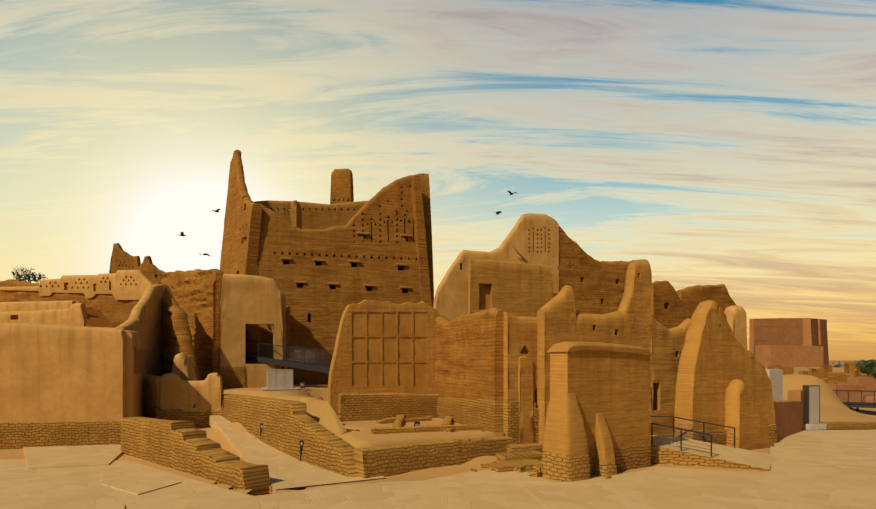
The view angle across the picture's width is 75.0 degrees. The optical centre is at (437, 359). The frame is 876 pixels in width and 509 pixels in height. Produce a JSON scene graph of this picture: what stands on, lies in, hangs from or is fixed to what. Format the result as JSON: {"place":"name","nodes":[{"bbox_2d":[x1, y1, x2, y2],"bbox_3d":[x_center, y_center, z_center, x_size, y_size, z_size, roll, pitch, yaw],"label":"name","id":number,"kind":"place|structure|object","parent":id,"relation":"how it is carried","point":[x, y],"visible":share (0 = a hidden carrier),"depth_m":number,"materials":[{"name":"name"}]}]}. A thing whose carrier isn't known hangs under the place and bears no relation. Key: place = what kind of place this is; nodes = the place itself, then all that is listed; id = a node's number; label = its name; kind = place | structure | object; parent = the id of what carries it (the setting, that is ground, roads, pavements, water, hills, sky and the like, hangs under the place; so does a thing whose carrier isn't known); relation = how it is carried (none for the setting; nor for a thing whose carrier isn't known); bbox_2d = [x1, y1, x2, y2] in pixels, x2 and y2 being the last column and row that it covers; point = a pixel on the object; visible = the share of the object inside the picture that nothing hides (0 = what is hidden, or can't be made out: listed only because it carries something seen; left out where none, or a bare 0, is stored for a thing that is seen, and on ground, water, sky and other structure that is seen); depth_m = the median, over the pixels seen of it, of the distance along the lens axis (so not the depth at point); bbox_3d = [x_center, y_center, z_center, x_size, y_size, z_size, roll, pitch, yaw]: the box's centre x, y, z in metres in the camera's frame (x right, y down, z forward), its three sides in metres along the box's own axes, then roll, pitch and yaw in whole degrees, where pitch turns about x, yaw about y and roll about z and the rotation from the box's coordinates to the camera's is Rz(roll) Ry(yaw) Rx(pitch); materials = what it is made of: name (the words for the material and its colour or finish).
{"place":"outdoors","nodes":[
{"label":"outdoors","id":0,"kind":"place"},
{"bbox_2d":[13,275,26,281],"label":"tree","id":1,"kind":"object","parent":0,"point":[23,279],"visible":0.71,"depth_m":96.97,"materials":[{"name":"green plant"}]},
{"bbox_2d":[13,266,31,281],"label":"tree","id":2,"kind":"object","parent":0,"point":[21,272],"visible":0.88,"depth_m":97.17,"materials":[{"name":"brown plant"}]},
{"bbox_2d":[11,269,43,281],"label":"tree","id":3,"kind":"object","parent":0,"point":[28,275],"visible":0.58,"depth_m":96.86,"materials":[{"name":"green plant"}]},
{"bbox_2d":[27,274,47,282],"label":"tree","id":4,"kind":"object","parent":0,"point":[34,279],"visible":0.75,"depth_m":97.10,"materials":[{"name":"green plant"}]},
{"bbox_2d":[144,374,161,418],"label":"wall","id":5,"kind":"structure","parent":0,"point":[152,387],"depth_m":37.74,"materials":[{"name":"brown paint"}]},
{"bbox_2d":[171,353,196,380],"bbox_3d":[-17.927,2.257,40.328,1.469,5.423,1.461,0,0,1],"label":"eroded plaster lump","id":6,"kind":"object","parent":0,"point":[183,368],"visible":0.1,"depth_m":39.75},
{"bbox_2d":[160,373,222,427],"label":"terrace parapet","id":7,"kind":"structure","parent":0,"point":[179,393],"depth_m":37.23,"materials":[{"name":"beige paint"}]},
{"bbox_2d":[220,150,261,352],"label":"tower wall","id":8,"kind":"structure","parent":0,"point":[243,214],"depth_m":54.18,"materials":[{"name":"brown brick"}]},
{"bbox_2d":[220,274,282,387],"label":"gatehouse wall","id":9,"kind":"structure","parent":0,"point":[249,299],"depth_m":45.67,"materials":[{"name":"beige paint"}]},
{"bbox_2d":[220,365,281,387],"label":"gate house stone plinth","id":10,"kind":"structure","parent":9,"relation":"attached to","point":[233,377],"depth_m":45.18,"materials":[{"name":"brown stone"}]},
{"bbox_2d":[260,306,290,368],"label":"wall","id":11,"kind":"structure","parent":0,"point":[266,333],"depth_m":50.52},
{"bbox_2d":[280,294,286,368],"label":"gatehouse wall","id":12,"kind":"structure","parent":0,"point":[283,301],"depth_m":47.12,"materials":[{"name":"brown paint"}]},
{"bbox_2d":[220,394,358,483],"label":"stepped wall","id":13,"kind":"structure","parent":0,"point":[288,425],"depth_m":29.64,"materials":[{"name":"stone"}]},
{"bbox_2d":[290,200,301,287],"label":"tower pier","id":14,"kind":"structure","parent":0,"point":[295,215],"depth_m":57.39,"materials":[{"name":"brown paint"}]},
{"bbox_2d":[209,415,385,492],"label":"ramp","id":15,"kind":"structure","parent":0,"point":[287,471],"depth_m":27.14,"materials":[{"name":"beige concrete"}]},
{"bbox_2d":[269,485,306,493],"bbox_3d":[-6.894,5.868,23.944,2.620,1.703,1.520,0,0,42],"label":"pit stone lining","id":16,"kind":"object","parent":15,"relation":"on","point":[294,488],"depth_m":22.95,"materials":[{"name":"stone"}]},
{"bbox_2d":[299,440,302,460],"bbox_3d":[-6.675,4.460,27.881,0.200,1.000,0.160,0,0,-28],"label":"bollard light","id":17,"kind":"object","parent":15,"relation":"on","point":[301,445],"visible":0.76,"depth_m":27.84,"materials":[{"name":"metal"}]},
{"bbox_2d":[245,173,433,384],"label":"building wall","id":18,"kind":"structure","parent":0,"point":[383,217],"depth_m":53.66,"materials":[{"name":"brown brick"}]},
{"bbox_2d":[280,232,411,288],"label":"windows","id":19,"kind":"structure","parent":18,"relation":"attached to","point":[358,261],"depth_m":54.33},
{"bbox_2d":[398,175,431,306],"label":"tower wall","id":20,"kind":"structure","parent":0,"point":[418,222],"depth_m":56.32,"materials":[{"name":"brown brick"}]},
{"bbox_2d":[0,430,875,508],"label":"plaza paving","id":21,"kind":"structure","parent":0,"point":[844,452],"depth_m":23.61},
{"bbox_2d":[0,374,875,493],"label":"sand terrain","id":22,"kind":"structure","parent":0,"point":[321,411],"depth_m":31.84,"materials":[{"name":"beige sand"}]},
{"bbox_2d":[0,279,38,286],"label":"ridge wall","id":23,"kind":"structure","parent":22,"relation":"on","point":[11,283],"depth_m":94.04,"materials":[{"name":"brick"}]},
{"bbox_2d":[0,300,75,311],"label":"wall","id":24,"kind":"structure","parent":22,"relation":"on","point":[27,306],"depth_m":53.40,"materials":[{"name":"beige paint"}]},
{"bbox_2d":[0,303,87,325],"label":"plaster wall","id":25,"kind":"structure","parent":22,"relation":"on","point":[75,314],"depth_m":45.26,"materials":[{"name":"beige paint"}]},
{"bbox_2d":[86,310,114,327],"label":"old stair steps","id":26,"kind":"structure","parent":25,"relation":"attached to","point":[95,318],"depth_m":45.42,"materials":[{"name":"brick"}]},
{"bbox_2d":[0,421,120,448],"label":"wall base","id":27,"kind":"object","parent":22,"relation":"on","point":[17,435],"visible":0.54,"depth_m":32.52,"materials":[{"name":"stone"}]},
{"bbox_2d":[0,322,124,422],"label":"plaster wall","id":28,"kind":"structure","parent":22,"relation":"on","point":[57,373],"depth_m":32.67,"materials":[{"name":"beige paint"}]},
{"bbox_2d":[0,473,124,508],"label":"paving slab","id":29,"kind":"structure","parent":22,"relation":"on","point":[19,491],"depth_m":20.78,"materials":[{"name":"beige stone"}]},
{"bbox_2d":[0,280,138,327],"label":"ruined wall","id":30,"kind":"structure","parent":22,"relation":"on","point":[114,311],"depth_m":65.31,"materials":[{"name":"brown brick"}]},
{"bbox_2d":[0,270,153,299],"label":"wall","id":31,"kind":"structure","parent":30,"relation":"attached to","point":[121,287],"depth_m":64.84,"materials":[{"name":"beige paint"}]},
{"bbox_2d":[23,444,122,468],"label":"paving slab","id":32,"kind":"structure","parent":22,"relation":"on","point":[66,456],"depth_m":29.36,"materials":[{"name":"beige stone"}]},
{"bbox_2d":[124,330,145,417],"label":"plaster wall","id":33,"kind":"structure","parent":22,"relation":"on","point":[134,395],"depth_m":34.28,"materials":[{"name":"beige paint"}]},
{"bbox_2d":[134,348,146,373],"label":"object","id":34,"kind":"structure","parent":33,"relation":"attached to","point":[138,356],"depth_m":36.28,"materials":[{"name":"brown wood"}]},
{"bbox_2d":[109,243,165,283],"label":"ruin peaks","id":35,"kind":"object","parent":22,"relation":"on","point":[121,259],"visible":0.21,"depth_m":85.46,"materials":[{"name":"brick"}]},
{"bbox_2d":[116,284,165,375],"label":"wall","id":36,"kind":"structure","parent":22,"relation":"on","point":[145,318],"depth_m":41.56,"materials":[{"name":"paint"}]},
{"bbox_2d":[102,469,181,494],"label":"paving slab","id":37,"kind":"structure","parent":22,"relation":"on","point":[136,484],"depth_m":23.02,"materials":[{"name":"beige stone"}]},
{"bbox_2d":[161,284,199,380],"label":"ruined wall","id":38,"kind":"structure","parent":22,"relation":"on","point":[176,337],"depth_m":42.58,"materials":[{"name":"brown brick"}]},
{"bbox_2d":[159,269,222,376],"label":"gatehouse wall","id":39,"kind":"structure","parent":22,"relation":"on","point":[196,293],"depth_m":46.33,"materials":[{"name":"brown brick"}]},
{"bbox_2d":[197,366,219,380],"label":"steps","id":40,"kind":"structure","parent":39,"relation":"attached to","point":[208,368],"depth_m":45.77,"materials":[{"name":"stone"}]},
{"bbox_2d":[120,417,270,495],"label":"stepped stone wall","id":41,"kind":"structure","parent":22,"relation":"on","point":[186,446],"depth_m":25.76,"materials":[{"name":"stone"}]},
{"bbox_2d":[262,369,297,390],"bbox_3d":[-11.694,1.551,42.210,2.500,1.590,1.200,0,0,-21],"label":"equipment cabinet","id":42,"kind":"object","parent":22,"relation":"on","point":[279,379],"visible":0.94,"depth_m":41.81,"materials":[{"name":"metal"}]},
{"bbox_2d":[245,339,332,372],"bbox_3d":[-11.544,0.157,46.090,14.657,4.161,1.800,0,0,22],"label":"footbridge","id":43,"kind":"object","parent":22,"relation":"on","point":[286,362],"depth_m":45.80,"materials":[{"name":"grey metal"}]},
{"bbox_2d":[185,498,436,508],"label":"paving slab","id":44,"kind":"structure","parent":22,"relation":"on","point":[236,503],"depth_m":19.49,"materials":[{"name":"beige stone"}]},
{"bbox_2d":[254,200,369,321],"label":"tower wall","id":45,"kind":"structure","parent":22,"relation":"on","point":[319,216],"depth_m":61.75,"materials":[{"name":"brown brick"}]},
{"bbox_2d":[243,232,363,254],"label":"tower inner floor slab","id":46,"kind":"structure","parent":45,"relation":"on","point":[244,235],"depth_m":51.24,"materials":[{"name":"brown"}]},
{"bbox_2d":[330,169,353,203],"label":"tower","id":47,"kind":"structure","parent":46,"relation":"on","point":[341,185],"depth_m":69.19,"materials":[{"name":"brick"}]},
{"bbox_2d":[337,418,503,447],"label":"platform floor","id":48,"kind":"structure","parent":22,"relation":"on","point":[363,437],"depth_m":30.39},
{"bbox_2d":[328,299,440,415],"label":"panel wall","id":49,"kind":"structure","parent":48,"relation":"on","point":[384,347],"depth_m":38.56,"materials":[{"name":"paint"}]},
{"bbox_2d":[338,393,439,421],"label":"low wall","id":50,"kind":"structure","parent":48,"relation":"on","point":[363,406],"depth_m":37.83,"materials":[{"name":"brown brick"}]},
{"bbox_2d":[392,414,404,427],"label":"stone block","id":51,"kind":"structure","parent":48,"relation":"on","point":[399,422],"depth_m":34.75,"materials":[{"name":"stone"}]},
{"bbox_2d":[376,416,431,423],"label":"stone blocks","id":52,"kind":"structure","parent":48,"relation":"on","point":[392,420],"depth_m":36.39,"materials":[{"name":"stone"}]},
{"bbox_2d":[414,421,419,425],"bbox_3d":[-1.258,3.961,34.253,0.360,0.464,0.313,0,0,-14],"label":"floodlight","id":53,"kind":"object","parent":48,"relation":"on","point":[416,423],"visible":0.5,"depth_m":34.18,"materials":[{"name":"black plastic"}]},
{"bbox_2d":[371,424,482,433],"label":"low foundation wall","id":54,"kind":"structure","parent":48,"relation":"on","point":[413,429],"depth_m":31.44,"materials":[{"name":"stone"}]},
{"bbox_2d":[442,416,451,424],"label":"stone block","id":55,"kind":"structure","parent":48,"relation":"on","point":[447,420],"depth_m":34.58,"materials":[{"name":"stone"}]},
{"bbox_2d":[443,427,484,431],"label":"stones","id":56,"kind":"object","parent":48,"relation":"on","point":[450,430],"visible":0.31,"depth_m":31.60,"materials":[{"name":"brown stone"}]},
{"bbox_2d":[354,436,513,477],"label":"retaining wall","id":57,"kind":"structure","parent":22,"relation":"on","point":[386,460],"depth_m":25.90,"materials":[{"name":"stone"}]},
{"bbox_2d":[437,398,502,432],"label":"brick wall","id":58,"kind":"structure","parent":22,"relation":"on","point":[489,413],"depth_m":33.66,"materials":[{"name":"brick"}]},
{"bbox_2d":[434,307,508,423],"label":"block wall","id":59,"kind":"structure","parent":22,"relation":"on","point":[469,351],"depth_m":34.32,"materials":[{"name":"brick"}]},
{"bbox_2d":[433,213,558,320],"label":"gable wall","id":60,"kind":"structure","parent":22,"relation":"on","point":[531,238],"depth_m":48.34,"materials":[{"name":"paint"}]},
{"bbox_2d":[468,258,553,316],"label":"wall","id":61,"kind":"structure","parent":22,"relation":"on","point":[519,289],"depth_m":46.23,"materials":[{"name":"brick"}]},
{"bbox_2d":[487,443,542,471],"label":"steps","id":62,"kind":"structure","parent":22,"relation":"on","point":[528,456],"depth_m":27.15,"materials":[{"name":"stone"}]},
{"bbox_2d":[504,312,537,401],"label":"block wall","id":63,"kind":"structure","parent":22,"relation":"on","point":[520,335],"depth_m":31.34,"materials":[{"name":"paint"}]},
{"bbox_2d":[518,356,533,443],"bbox_3d":[4.677,2.807,31.777,0.843,6.021,1.113,0,0,-21],"label":"block pilaster","id":64,"kind":"object","parent":63,"relation":"attached to","point":[525,379],"visible":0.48,"depth_m":31.31,"materials":[{"name":"paint"}]},
{"bbox_2d":[503,399,538,443],"bbox_3d":[6.398,4.009,32.515,6.018,3.618,1.134,0,0,-21],"label":"stone block base","id":65,"kind":"object","parent":22,"relation":"on","point":[511,419],"visible":0.1,"depth_m":31.14,"materials":[{"name":"stone"}]},
{"bbox_2d":[470,461,611,478],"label":"rocks","id":66,"kind":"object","parent":22,"relation":"on","point":[521,469],"depth_m":25.40,"materials":[{"name":"stone"}]},
{"bbox_2d":[558,226,630,313],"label":"gable wall","id":67,"kind":"structure","parent":22,"relation":"on","point":[597,286],"depth_m":50.47,"materials":[{"name":"brick"}]},
{"bbox_2d":[550,345,650,452],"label":"buttress wall","id":68,"kind":"structure","parent":22,"relation":"on","point":[613,387],"depth_m":25.60,"materials":[{"name":"brown brick"}]},
{"bbox_2d":[541,388,590,481],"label":"buttress","id":69,"kind":"structure","parent":68,"relation":"attached to","point":[565,455],"depth_m":23.93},
{"bbox_2d":[547,341,651,355],"bbox_3d":[7.475,-0.471,26.073,5.304,0.651,1.320,0,0,-30],"label":"wall coping","id":70,"kind":"object","parent":68,"relation":"attached to","point":[568,346],"visible":0.81,"depth_m":25.15,"materials":[{"name":"brown paint"}]},
{"bbox_2d":[594,413,616,475],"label":"buttress","id":71,"kind":"structure","parent":68,"relation":"attached to","point":[604,462],"depth_m":24.85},
{"bbox_2d":[588,444,650,474],"bbox_3d":[7.470,4.653,26.021,5.269,1.948,1.136,0,0,-30],"label":"brick wall base","id":72,"kind":"object","parent":68,"relation":"attached to","point":[632,457],"visible":0.21,"depth_m":26.18,"materials":[{"name":"brown brick"}]},
{"bbox_2d":[536,259,690,444],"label":"courtyard wall","id":73,"kind":"structure","parent":22,"relation":"on","point":[632,320],"depth_m":33.38,"materials":[{"name":"paint"}]},
{"bbox_2d":[652,280,691,328],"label":"wall","id":74,"kind":"structure","parent":22,"relation":"on","point":[669,311],"depth_m":52.28,"materials":[{"name":"brick"}]},
{"bbox_2d":[526,471,875,508],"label":"paving slab","id":75,"kind":"structure","parent":22,"relation":"on","point":[773,490],"depth_m":21.13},
{"bbox_2d":[676,284,735,314],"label":"ruin wall","id":76,"kind":"structure","parent":22,"relation":"on","point":[692,297],"depth_m":60.45,"materials":[{"name":"brick"}]},
{"bbox_2d":[651,435,772,470],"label":"access ramp","id":77,"kind":"structure","parent":22,"relation":"on","point":[723,456],"depth_m":27.52,"materials":[{"name":"beige brick"}]},
{"bbox_2d":[650,416,734,456],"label":"access ramp railings","id":78,"kind":"object","parent":77,"relation":"on","point":[704,433],"visible":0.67,"depth_m":30.20,"materials":[{"name":"black metal"}]},
{"bbox_2d":[674,300,774,430],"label":"wall","id":79,"kind":"structure","parent":22,"relation":"on","point":[716,357],"depth_m":32.11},
{"bbox_2d":[674,424,776,445],"bbox_3d":[16.772,4.834,33.231,7.219,1.974,1.438,0,0,-26],"label":"brick wall base","id":80,"kind":"object","parent":79,"relation":"attached to","point":[772,429],"visible":0.08,"depth_m":31.90,"materials":[{"name":"brown brick"}]},
{"bbox_2d":[725,379,773,449],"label":"buttress","id":81,"kind":"structure","parent":79,"relation":"attached to","point":[744,418],"depth_m":31.96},
{"bbox_2d":[724,305,746,348],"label":"ruin pier","id":82,"kind":"structure","parent":22,"relation":"on","point":[736,316],"depth_m":49.10,"materials":[{"name":"paint"}]},
{"bbox_2d":[765,369,782,400],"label":"wall","id":83,"kind":"structure","parent":22,"relation":"on","point":[775,376],"depth_m":51.64,"materials":[{"name":"concrete"}]},
{"bbox_2d":[774,400,801,439],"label":"wall","id":84,"kind":"structure","parent":22,"relation":"on","point":[788,418],"depth_m":37.16,"materials":[{"name":"brown paint"}]},
{"bbox_2d":[755,345,822,366],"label":"annex","id":85,"kind":"object","parent":22,"relation":"on","point":[789,355],"visible":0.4,"depth_m":146.34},
{"bbox_2d":[788,390,803,429],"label":"wall","id":86,"kind":"structure","parent":22,"relation":"on","point":[797,395],"depth_m":40.56,"materials":[{"name":"brown paint"}]},
{"bbox_2d":[802,385,825,429],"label":"glass info pillar","id":87,"kind":"structure","parent":22,"relation":"on","point":[811,405],"depth_m":40.90,"materials":[{"name":"white glass"}]},
{"bbox_2d":[810,318,826,343],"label":"block building","id":88,"kind":"structure","parent":22,"relation":"on","point":[817,328],"depth_m":172.91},
{"bbox_2d":[803,319,817,345],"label":"block pier","id":89,"kind":"structure","parent":88,"relation":"attached to","point":[809,332],"depth_m":162.08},
{"bbox_2d":[818,319,828,364],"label":"wall","id":90,"kind":"structure","parent":88,"relation":"attached to","point":[822,334],"depth_m":176.18,"materials":[{"name":"brown paint"}]},
{"bbox_2d":[804,421,875,429],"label":"plaza edge stone wall","id":91,"kind":"structure","parent":22,"relation":"on","point":[861,425],"depth_m":41.31,"materials":[{"name":"stone"}]},
{"bbox_2d":[828,384,875,401],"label":"wall","id":92,"kind":"structure","parent":22,"relation":"on","point":[852,396],"depth_m":78.44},
{"bbox_2d":[847,376,875,383],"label":"wall","id":93,"kind":"structure","parent":22,"relation":"on","point":[863,380],"depth_m":117.50,"materials":[{"name":"brown paint"}]},
{"bbox_2d":[856,359,875,376],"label":"palm tree","id":94,"kind":"object","parent":22,"relation":"on","point":[862,363],"visible":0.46,"depth_m":117.99,"materials":[{"name":"green plant"}]},
{"bbox_2d":[863,361,875,377],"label":"palm tree","id":95,"kind":"object","parent":22,"relation":"on","point":[869,364],"visible":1,"depth_m":91.13,"materials":[{"name":"green plant"}]},
{"bbox_2d":[866,396,875,402],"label":"wall","id":96,"kind":"structure","parent":22,"relation":"on","point":[871,398],"depth_m":71.54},
{"bbox_2d":[0,0,875,359],"label":"sky","id":97,"kind":"structure","parent":0,"point":[730,143],"materials":[{"name":"blue"}]},
{"bbox_2d":[307,360,867,486],"bbox_3d":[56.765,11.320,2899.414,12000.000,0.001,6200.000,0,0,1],"label":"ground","id":98,"kind":"structure","parent":0,"point":[842,362],"depth_m":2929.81,"materials":[{"name":"beige sand"}]},
{"bbox_2d":[765,367,852,376],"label":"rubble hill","id":99,"kind":"structure","parent":0,"point":[834,369],"depth_m":133.59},
{"bbox_2d":[749,318,809,355],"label":"building front","id":100,"kind":"structure","parent":99,"relation":"on","point":[775,331],"depth_m":159.71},
{"bbox_2d":[767,362,873,383],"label":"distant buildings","id":101,"kind":"structure","parent":99,"relation":"on","point":[823,371],"depth_m":127.43,"materials":[{"name":"brick"}]},
{"bbox_2d":[835,390,875,411],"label":"steel walkway","id":102,"kind":"structure","parent":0,"point":[864,404],"depth_m":59.91,"materials":[{"name":"grey metal"}]}
]}

